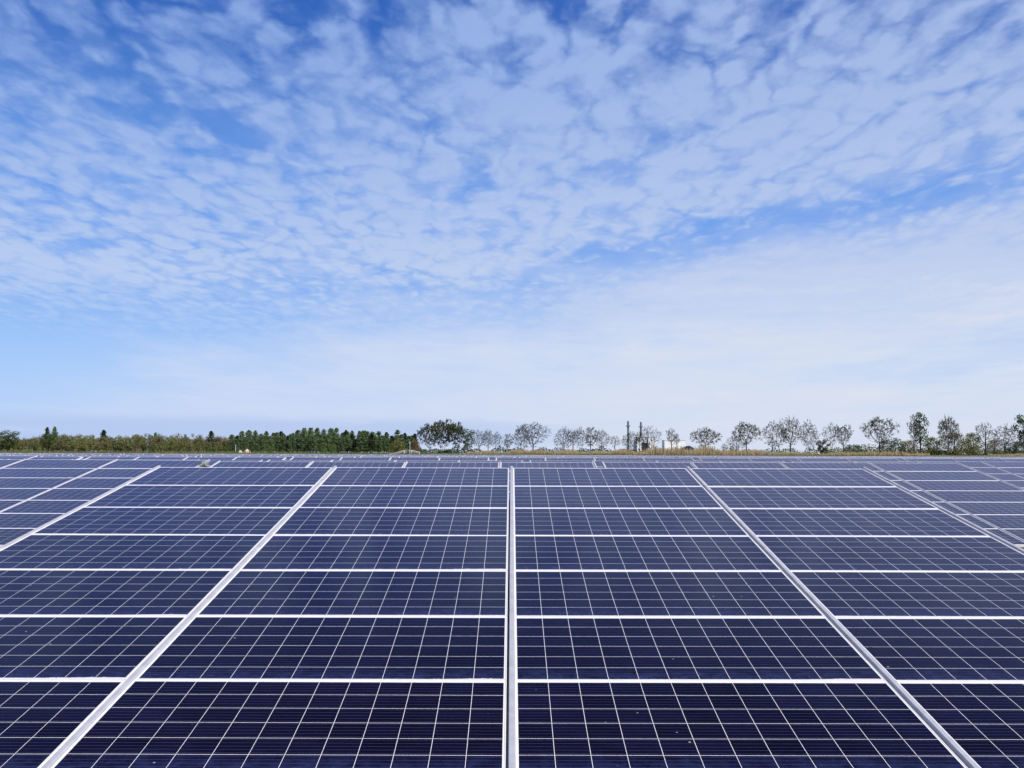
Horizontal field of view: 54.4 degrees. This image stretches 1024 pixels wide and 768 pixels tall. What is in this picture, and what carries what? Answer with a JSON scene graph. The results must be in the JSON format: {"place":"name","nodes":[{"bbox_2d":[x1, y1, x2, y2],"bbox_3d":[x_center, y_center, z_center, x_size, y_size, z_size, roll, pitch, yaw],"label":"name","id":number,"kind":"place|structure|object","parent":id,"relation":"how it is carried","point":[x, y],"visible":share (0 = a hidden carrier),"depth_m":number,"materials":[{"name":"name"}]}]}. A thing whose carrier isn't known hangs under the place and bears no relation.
{"place":"outdoors","nodes":[
{"label":"outdoors","id":0,"kind":"place"},
{"bbox_2d":[0,452,1023,548],"bbox_3d":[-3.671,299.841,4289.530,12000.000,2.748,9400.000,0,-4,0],"label":"ground","id":1,"kind":"structure","parent":0,"point":[550,454],"depth_m":195.99,"materials":[{"name":"soil"}]},
{"bbox_2d":[0,430,19,450],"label":"leafy tree","id":2,"kind":"object","parent":1,"relation":"on","point":[8,436],"visible":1,"depth_m":243.46,"materials":[{"name":"green plant"}]},
{"bbox_2d":[0,456,82,459],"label":"solar table","id":3,"kind":"object","parent":1,"relation":"on","point":[42,458],"visible":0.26,"depth_m":39.73,"materials":[{"name":"blue glass"}]},
{"bbox_2d":[40,433,57,451],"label":"leafy tree","id":4,"kind":"object","parent":1,"relation":"on","point":[52,440],"visible":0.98,"depth_m":244.81,"materials":[{"name":"green plant"}]},
{"bbox_2d":[42,454,121,454],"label":"solar table","id":5,"kind":"object","parent":1,"relation":"on","point":[82,454],"visible":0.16,"depth_m":101.20,"materials":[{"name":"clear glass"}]},
{"bbox_2d":[0,459,209,546],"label":"solar table","id":6,"kind":"object","parent":1,"relation":"on","point":[34,494],"visible":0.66,"depth_m":18.63,"materials":[{"name":"glass"}]},
{"bbox_2d":[72,455,155,455],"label":"solar table","id":7,"kind":"object","parent":1,"relation":"on","point":[105,455],"visible":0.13,"depth_m":71.17,"materials":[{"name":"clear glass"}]},
{"bbox_2d":[0,440,229,452],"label":"undergrowth","id":8,"kind":"object","parent":1,"relation":"on","point":[74,441],"visible":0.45,"depth_m":246.14,"materials":[{"name":"plant"}]},
{"bbox_2d":[41,456,196,459],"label":"solar table","id":9,"kind":"object","parent":1,"relation":"on","point":[84,457],"visible":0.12,"depth_m":50.99,"materials":[{"name":"blue glass"}]},
{"bbox_2d":[7,459,262,466],"bbox_3d":[-11.692,3.321,27.407,7.890,2.457,6.927,0,-4,0],"label":"solar table","id":10,"kind":"object","parent":1,"relation":"on","point":[211,462],"visible":0.05,"depth_m":30.66,"materials":[{"name":"metal"}]},
{"bbox_2d":[149,435,162,451],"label":"woodland tree","id":11,"kind":"object","parent":1,"relation":"on","point":[155,440],"visible":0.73,"depth_m":251.56,"materials":[{"name":"green plant"}]},
{"bbox_2d":[137,455,211,455],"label":"solar table","id":12,"kind":"object","parent":1,"relation":"on","point":[174,455],"visible":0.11,"depth_m":81.14,"materials":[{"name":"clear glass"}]},
{"bbox_2d":[83,456,285,461],"bbox_3d":[-13.044,3.914,36.574,7.920,2.460,6.902,0,-4,0],"label":"solar table","id":13,"kind":"object","parent":1,"relation":"on","point":[265,459],"visible":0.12,"depth_m":39.79,"materials":[{"name":"blue glass"}]},
{"bbox_2d":[186,441,198,452],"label":"woodland tree","id":14,"kind":"object","parent":1,"relation":"on","point":[192,447],"visible":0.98,"depth_m":243.10,"materials":[{"name":"green plant"}]},
{"bbox_2d":[229,439,240,450],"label":"pine tree","id":15,"kind":"object","parent":1,"relation":"on","point":[234,443],"visible":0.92,"depth_m":230.72,"materials":[{"name":"green plant"}]},
{"bbox_2d":[240,438,248,450],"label":"pine tree","id":16,"kind":"object","parent":1,"relation":"on","point":[245,441],"visible":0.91,"depth_m":231.81,"materials":[{"name":"green plant"}]},
{"bbox_2d":[247,440,256,450],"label":"pine tree","id":17,"kind":"object","parent":1,"relation":"on","point":[252,443],"visible":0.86,"depth_m":233.34,"materials":[{"name":"green plant"}]},
{"bbox_2d":[254,436,266,451],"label":"pine tree","id":18,"kind":"object","parent":1,"relation":"on","point":[260,440],"visible":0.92,"depth_m":230.37,"materials":[{"name":"green plant"}]},
{"bbox_2d":[197,456,324,456],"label":"solar table","id":19,"kind":"object","parent":1,"relation":"on","point":[279,456],"visible":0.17,"depth_m":61.00,"materials":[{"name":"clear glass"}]},
{"bbox_2d":[201,456,354,459],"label":"solar table","id":20,"kind":"object","parent":1,"relation":"on","point":[288,458],"visible":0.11,"depth_m":51.04,"materials":[{"name":"blue glass"}]},
{"bbox_2d":[273,432,283,449],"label":"pine tree","id":21,"kind":"object","parent":1,"relation":"on","point":[276,436],"visible":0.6,"depth_m":238.21,"materials":[{"name":"green plant"}]},
{"bbox_2d":[281,441,290,451],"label":"pine tree","id":22,"kind":"object","parent":1,"relation":"on","point":[286,443],"visible":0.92,"depth_m":232.77,"materials":[{"name":"green plant"}]},
{"bbox_2d":[288,435,298,450],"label":"pine tree","id":23,"kind":"object","parent":1,"relation":"on","point":[294,441],"visible":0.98,"depth_m":230.91,"materials":[{"name":"green plant"}]},
{"bbox_2d":[296,428,310,452],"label":"pine tree","id":24,"kind":"object","parent":1,"relation":"on","point":[304,433],"visible":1,"depth_m":230.22,"materials":[{"name":"green plant"}]},
{"bbox_2d":[309,435,317,450],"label":"pine tree","id":25,"kind":"object","parent":1,"relation":"on","point":[313,445],"visible":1,"depth_m":230.82,"materials":[{"name":"green plant"}]},
{"bbox_2d":[209,446,428,453],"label":"undergrowth","id":26,"kind":"object","parent":1,"relation":"on","point":[426,451],"visible":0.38,"depth_m":230.94,"materials":[{"name":"green plant"}]},
{"bbox_2d":[322,433,333,452],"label":"pine tree","id":27,"kind":"object","parent":1,"relation":"on","point":[327,440],"visible":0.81,"depth_m":232.01,"materials":[{"name":"green plant"}]},
{"bbox_2d":[330,433,338,450],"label":"pine tree","id":28,"kind":"object","parent":1,"relation":"on","point":[334,437],"visible":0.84,"depth_m":233.82,"materials":[{"name":"green plant"}]},
{"bbox_2d":[334,438,344,451],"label":"pine tree","id":29,"kind":"object","parent":1,"relation":"on","point":[340,443],"visible":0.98,"depth_m":232.89,"materials":[{"name":"green plant"}]},
{"bbox_2d":[342,435,353,451],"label":"pine tree","id":30,"kind":"object","parent":1,"relation":"on","point":[346,440],"visible":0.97,"depth_m":233.58,"materials":[{"name":"green plant"}]},
{"bbox_2d":[350,439,358,452],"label":"pine tree","id":31,"kind":"object","parent":1,"relation":"on","point":[354,443],"visible":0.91,"depth_m":231.38,"materials":[{"name":"green plant"}]},
{"bbox_2d":[356,430,368,450],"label":"pine tree","id":32,"kind":"object","parent":1,"relation":"on","point":[362,433],"visible":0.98,"depth_m":230.10,"materials":[{"name":"green plant"}]},
{"bbox_2d":[366,433,377,451],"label":"pine tree","id":33,"kind":"object","parent":1,"relation":"on","point":[372,437],"visible":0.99,"depth_m":231.04,"materials":[{"name":"green plant"}]},
{"bbox_2d":[382,435,389,452],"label":"pine tree","id":34,"kind":"object","parent":1,"relation":"on","point":[386,446],"visible":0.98,"depth_m":230.42,"materials":[{"name":"green plant"}]},
{"bbox_2d":[290,457,488,460],"bbox_3d":[-4.874,3.931,36.579,7.920,2.460,6.902,0,-4,0],"label":"solar table","id":35,"kind":"object","parent":1,"relation":"on","point":[390,458],"visible":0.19,"depth_m":39.84,"materials":[{"name":"blue glass"}]},
{"bbox_2d":[328,456,457,457],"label":"solar table","id":36,"kind":"object","parent":1,"relation":"on","point":[390,456],"visible":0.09,"depth_m":61.09,"materials":[{"name":"blue glass"}]},
{"bbox_2d":[266,459,522,461],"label":"solar table","id":37,"kind":"object","parent":1,"relation":"on","point":[269,460],"visible":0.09,"depth_m":30.76,"materials":[{"name":"glass"}]},
{"bbox_2d":[390,440,405,452],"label":"young bush","id":38,"kind":"object","parent":1,"relation":"on","point":[394,447],"visible":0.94,"depth_m":225.21,"materials":[{"name":"green plant"}]},
{"bbox_2d":[209,461,596,499],"bbox_3d":[-2.213,2.604,17.391,7.890,2.457,6.927,0,-4,0],"label":"solar table","id":39,"kind":"object","parent":1,"relation":"on","point":[499,464],"visible":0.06,"depth_m":20.56,"materials":[{"name":"glass"}]},
{"bbox_2d":[366,455,441,455],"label":"solar table","id":40,"kind":"object","parent":1,"relation":"on","point":[403,455],"visible":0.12,"depth_m":101.29,"materials":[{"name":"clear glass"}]},
{"bbox_2d":[405,438,419,453],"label":"pine tree","id":41,"kind":"object","parent":1,"relation":"on","point":[410,447],"visible":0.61,"depth_m":230.24,"materials":[{"name":"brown plant"}]},
{"bbox_2d":[412,439,420,453],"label":"young bush","id":42,"kind":"object","parent":1,"relation":"on","point":[414,444],"visible":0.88,"depth_m":223.30,"materials":[{"name":"green plant"}]},
{"bbox_2d":[415,423,443,453],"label":"bare tree","id":43,"kind":"object","parent":1,"relation":"on","point":[427,429],"visible":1,"depth_m":213.43,"materials":[{"name":"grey plant"}]},
{"bbox_2d":[360,456,514,460],"bbox_3d":[-3.808,4.701,47.553,7.920,2.460,6.902,0,-4,0],"label":"solar table","id":44,"kind":"object","parent":1,"relation":"on","point":[491,458],"visible":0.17,"depth_m":50.85,"materials":[{"name":"blue glass"}]},
{"bbox_2d":[430,418,454,452],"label":"bare tree","id":45,"kind":"object","parent":1,"relation":"on","point":[445,427],"visible":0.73,"depth_m":216.61,"materials":[{"name":"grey plant"}]},
{"bbox_2d":[432,449,461,452],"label":"willow bush","id":46,"kind":"object","parent":1,"relation":"on","point":[446,451],"visible":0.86,"depth_m":209.38,"materials":[{"name":"green plant"}]},
{"bbox_2d":[445,422,463,447],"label":"bare tree","id":47,"kind":"object","parent":1,"relation":"on","point":[458,430],"visible":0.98,"depth_m":214.52,"materials":[{"name":"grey plant"}]},
{"bbox_2d":[461,429,474,451],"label":"leafy tree","id":48,"kind":"object","parent":1,"relation":"on","point":[466,441],"visible":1,"depth_m":210.05,"materials":[{"name":"green plant"}]},
{"bbox_2d":[473,430,487,450],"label":"bare tree","id":49,"kind":"object","parent":1,"relation":"on","point":[478,438],"visible":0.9,"depth_m":213.38,"materials":[{"name":"grey plant"}]},
{"bbox_2d":[445,455,521,455],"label":"solar table","id":50,"kind":"object","parent":1,"relation":"on","point":[483,455],"visible":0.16,"depth_m":101.32,"materials":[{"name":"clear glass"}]},
{"bbox_2d":[481,429,494,447],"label":"bare tree","id":51,"kind":"object","parent":1,"relation":"on","point":[491,442],"visible":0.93,"depth_m":215.99,"materials":[{"name":"grey plant"}]},
{"bbox_2d":[501,433,513,447],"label":"bare tree","id":52,"kind":"object","parent":1,"relation":"on","point":[509,440],"visible":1,"depth_m":212.44,"materials":[{"name":"grey plant"}]},
{"bbox_2d":[0,450,1019,456],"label":"grass","id":53,"kind":"structure","parent":1,"relation":"on","point":[248,452],"depth_m":196.98,"materials":[{"name":"plant"}]},
{"bbox_2d":[0,465,1023,767],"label":"solar table","id":54,"kind":"object","parent":1,"relation":"on","point":[286,617],"visible":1,"depth_m":6.00,"materials":[{"name":"blue glass"}]},
{"bbox_2d":[512,424,531,448],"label":"bare tree","id":55,"kind":"object","parent":1,"relation":"on","point":[517,440],"visible":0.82,"depth_m":214.71,"materials":[{"name":"grey plant"}]},
{"bbox_2d":[516,421,551,449],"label":"bare tree","id":56,"kind":"object","parent":1,"relation":"on","point":[526,435],"visible":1,"depth_m":212.45,"materials":[{"name":"grey plant"}]},
{"bbox_2d":[515,456,611,456],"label":"solar table","id":57,"kind":"object","parent":1,"relation":"on","point":[563,456],"visible":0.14,"depth_m":81.20,"materials":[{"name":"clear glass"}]},
{"bbox_2d":[553,427,574,449],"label":"bare tree","id":58,"kind":"object","parent":1,"relation":"on","point":[563,438],"visible":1,"depth_m":213.59,"materials":[{"name":"grey plant"}]},
{"bbox_2d":[573,426,587,449],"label":"bare tree","id":59,"kind":"object","parent":1,"relation":"on","point":[576,436],"visible":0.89,"depth_m":214.90,"materials":[{"name":"grey plant"}]},
{"bbox_2d":[581,428,598,451],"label":"bare tree","id":60,"kind":"object","parent":1,"relation":"on","point":[589,436],"visible":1,"depth_m":211.22,"materials":[{"name":"grey plant"}]},
{"bbox_2d":[495,457,694,461],"bbox_3d":[3.296,3.946,36.585,7.920,2.460,6.902,0,-4,0],"label":"solar table","id":61,"kind":"object","parent":1,"relation":"on","point":[592,459],"visible":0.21,"depth_m":39.75,"materials":[{"name":"blue glass"}]},
{"bbox_2d":[519,457,672,457],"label":"solar table","id":62,"kind":"object","parent":1,"relation":"on","point":[596,457],"visible":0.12,"depth_m":51.02,"materials":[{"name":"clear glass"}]},
{"bbox_2d":[592,429,610,450],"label":"bare tree","id":63,"kind":"object","parent":1,"relation":"on","point":[601,437],"visible":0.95,"depth_m":213.75,"materials":[{"name":"grey plant"}]},
{"bbox_2d":[620,430,639,449],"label":"bare tree","id":64,"kind":"object","parent":1,"relation":"on","point":[627,445],"visible":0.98,"depth_m":211.28,"materials":[{"name":"grey plant"}]},
{"bbox_2d":[636,426,661,450],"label":"bare tree","id":65,"kind":"object","parent":1,"relation":"on","point":[647,432],"visible":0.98,"depth_m":212.41,"materials":[{"name":"grey plant"}]},
{"bbox_2d":[529,460,785,467],"bbox_3d":[4.488,3.358,27.419,7.890,2.457,6.927,0,-4,0],"label":"solar table","id":66,"kind":"object","parent":1,"relation":"on","point":[598,464],"visible":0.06,"depth_m":30.80,"materials":[{"name":"glass"}]},
{"bbox_2d":[666,428,678,446],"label":"bare tree","id":67,"kind":"object","parent":1,"relation":"on","point":[671,438],"visible":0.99,"depth_m":210.09,"materials":[{"name":"grey plant"}]},
{"bbox_2d":[661,439,685,449],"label":"factory hall","id":68,"kind":"structure","parent":1,"relation":"on","point":[666,444],"depth_m":898.51,"materials":[{"name":"paint"}]},
{"bbox_2d":[689,426,722,446],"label":"bare tree","id":69,"kind":"object","parent":1,"relation":"on","point":[706,436],"visible":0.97,"depth_m":209.82,"materials":[{"name":"grey plant"}]},
{"bbox_2d":[418,445,1022,454],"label":"distant wood","id":70,"kind":"object","parent":1,"relation":"on","point":[562,449],"visible":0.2,"depth_m":620.19,"materials":[{"name":"plant"}]},
{"bbox_2d":[442,445,1023,456],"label":"reeds","id":71,"kind":"object","parent":1,"relation":"on","point":[671,451],"visible":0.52,"depth_m":201.56,"materials":[{"name":"plant"}]},
{"bbox_2d":[726,434,744,449],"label":"bare tree","id":72,"kind":"object","parent":1,"relation":"on","point":[734,444],"visible":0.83,"depth_m":218.36,"materials":[{"name":"grey plant"}]},
{"bbox_2d":[732,421,760,450],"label":"bare tree","id":73,"kind":"object","parent":1,"relation":"on","point":[753,432],"visible":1,"depth_m":211.02,"materials":[{"name":"grey plant"}]},
{"bbox_2d":[679,457,834,460],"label":"solar table","id":74,"kind":"object","parent":1,"relation":"on","point":[695,458],"visible":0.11,"depth_m":51.01,"materials":[{"name":"blue glass"}]},
{"bbox_2d":[759,420,788,449],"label":"bare tree","id":75,"kind":"object","parent":1,"relation":"on","point":[778,436],"visible":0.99,"depth_m":213.59,"materials":[{"name":"grey plant"}]},
{"bbox_2d":[778,417,801,451],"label":"bare tree","id":76,"kind":"object","parent":1,"relation":"on","point":[790,427],"visible":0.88,"depth_m":215.88,"materials":[{"name":"grey plant"}]},
{"bbox_2d":[698,458,898,462],"bbox_3d":[11.466,3.970,36.591,7.920,2.460,6.902,0,-4,0],"label":"solar table","id":77,"kind":"object","parent":1,"relation":"on","point":[749,459],"visible":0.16,"depth_m":39.85,"materials":[{"name":"blue glass"}]},
{"bbox_2d":[766,456,843,456],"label":"solar table","id":78,"kind":"object","parent":1,"relation":"on","point":[804,456],"visible":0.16,"depth_m":101.32,"materials":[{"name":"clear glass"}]},
{"bbox_2d":[798,419,820,452],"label":"bare tree","id":79,"kind":"object","parent":1,"relation":"on","point":[813,436],"visible":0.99,"depth_m":213.66,"materials":[{"name":"grey plant"}]},
{"bbox_2d":[601,461,1023,546],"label":"solar table","id":80,"kind":"object","parent":1,"relation":"on","point":[992,504],"visible":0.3,"depth_m":19.59,"materials":[{"name":"glass"}]},
{"bbox_2d":[816,439,829,453],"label":"evergreen bush","id":81,"kind":"object","parent":1,"relation":"on","point":[820,445],"visible":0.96,"depth_m":208.46,"materials":[{"name":"green plant"}]},
{"bbox_2d":[822,422,839,452],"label":"bare tree","id":82,"kind":"object","parent":1,"relation":"on","point":[830,430],"visible":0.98,"depth_m":213.74,"materials":[{"name":"grey plant"}]},
{"bbox_2d":[834,425,854,451],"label":"bare tree","id":83,"kind":"object","parent":1,"relation":"on","point":[843,433],"visible":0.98,"depth_m":214.79,"materials":[{"name":"grey plant"}]},
{"bbox_2d":[844,444,863,453],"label":"willow bush","id":84,"kind":"object","parent":1,"relation":"on","point":[853,449],"visible":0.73,"depth_m":223.14,"materials":[{"name":"green plant"}]},
{"bbox_2d":[860,417,899,452],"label":"bare tree","id":85,"kind":"object","parent":1,"relation":"on","point":[873,421],"visible":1,"depth_m":210.12,"materials":[{"name":"grey plant"}]},
{"bbox_2d":[878,438,908,452],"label":"willow bush","id":86,"kind":"object","parent":1,"relation":"on","point":[893,445],"visible":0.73,"depth_m":224.87,"materials":[{"name":"green plant"}]},
{"bbox_2d":[790,461,1023,488],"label":"solar table","id":87,"kind":"object","parent":1,"relation":"on","point":[1011,473],"visible":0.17,"depth_m":29.94,"materials":[{"name":"glass"}]},
{"bbox_2d":[895,439,919,452],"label":"willow bush","id":88,"kind":"object","parent":1,"relation":"on","point":[909,442],"visible":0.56,"depth_m":227.14,"materials":[{"name":"green plant"}]},
{"bbox_2d":[906,420,922,451],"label":"bare tree","id":89,"kind":"object","parent":1,"relation":"on","point":[912,437],"visible":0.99,"depth_m":210.12,"materials":[{"name":"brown plant"}]},
{"bbox_2d":[839,458,993,460],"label":"solar table","id":90,"kind":"object","parent":1,"relation":"on","point":[899,459],"visible":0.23,"depth_m":50.96,"materials":[{"name":"blue glass"}]},
{"bbox_2d":[910,412,929,452],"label":"leafy tree","id":91,"kind":"object","parent":1,"relation":"on","point":[919,427],"visible":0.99,"depth_m":210.04,"materials":[{"name":"green plant"}]},
{"bbox_2d":[817,442,1023,455],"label":"undergrowth","id":92,"kind":"object","parent":1,"relation":"on","point":[870,450],"visible":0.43,"depth_m":225.62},
{"bbox_2d":[872,457,982,457],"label":"solar table","id":93,"kind":"object","parent":1,"relation":"on","point":[905,457],"visible":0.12,"depth_m":71.21,"materials":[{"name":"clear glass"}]},
{"bbox_2d":[919,436,945,454],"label":"willow bush","id":94,"kind":"object","parent":1,"relation":"on","point":[933,445],"visible":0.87,"depth_m":225.03,"materials":[{"name":"green plant"}]},
{"bbox_2d":[937,416,960,454],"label":"bare tree","id":95,"kind":"object","parent":1,"relation":"on","point":[943,423],"visible":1,"depth_m":208.82,"materials":[{"name":"grey plant"}]},
{"bbox_2d":[938,431,972,454],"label":"willow bush","id":96,"kind":"object","parent":1,"relation":"on","point":[963,444],"visible":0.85,"depth_m":222.90,"materials":[{"name":"green plant"}]},
{"bbox_2d":[901,458,1023,461],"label":"solar table","id":97,"kind":"object","parent":1,"relation":"on","point":[969,460],"visible":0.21,"depth_m":39.73,"materials":[{"name":"blue glass"}]},
{"bbox_2d":[962,432,984,454],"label":"willow bush","id":98,"kind":"object","parent":1,"relation":"on","point":[968,443],"visible":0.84,"depth_m":225.00,"materials":[{"name":"green plant"}]},
{"bbox_2d":[936,457,1011,457],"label":"solar table","id":99,"kind":"object","parent":1,"relation":"on","point":[973,457],"visible":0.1,"depth_m":81.26,"materials":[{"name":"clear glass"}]},
{"bbox_2d":[973,421,998,454],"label":"bare tree","id":100,"kind":"object","parent":1,"relation":"on","point":[985,432],"visible":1,"depth_m":211.25,"materials":[{"name":"grey plant"}]},
{"bbox_2d":[982,439,1003,454],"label":"willow bush","id":101,"kind":"object","parent":1,"relation":"on","point":[991,446],"visible":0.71,"depth_m":227.49,"materials":[{"name":"green plant"}]},
{"bbox_2d":[992,423,1017,454],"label":"bare tree","id":102,"kind":"object","parent":1,"relation":"on","point":[1006,438],"visible":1,"depth_m":209.94,"materials":[{"name":"grey plant"}]},
{"bbox_2d":[1003,442,1023,454],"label":"willow bush","id":103,"kind":"object","parent":1,"relation":"on","point":[1013,449],"visible":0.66,"depth_m":221.51,"materials":[{"name":"green plant"}]},
{"bbox_2d":[1011,414,1023,449],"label":"leafy tree","id":104,"kind":"object","parent":1,"relation":"on","point":[1020,432],"visible":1,"depth_m":211.51,"materials":[{"name":"green plant"}]},
{"bbox_2d":[0,0,1023,453],"label":"sky","id":105,"kind":"structure","parent":0,"point":[225,218],"materials":[{"name":"blue"}]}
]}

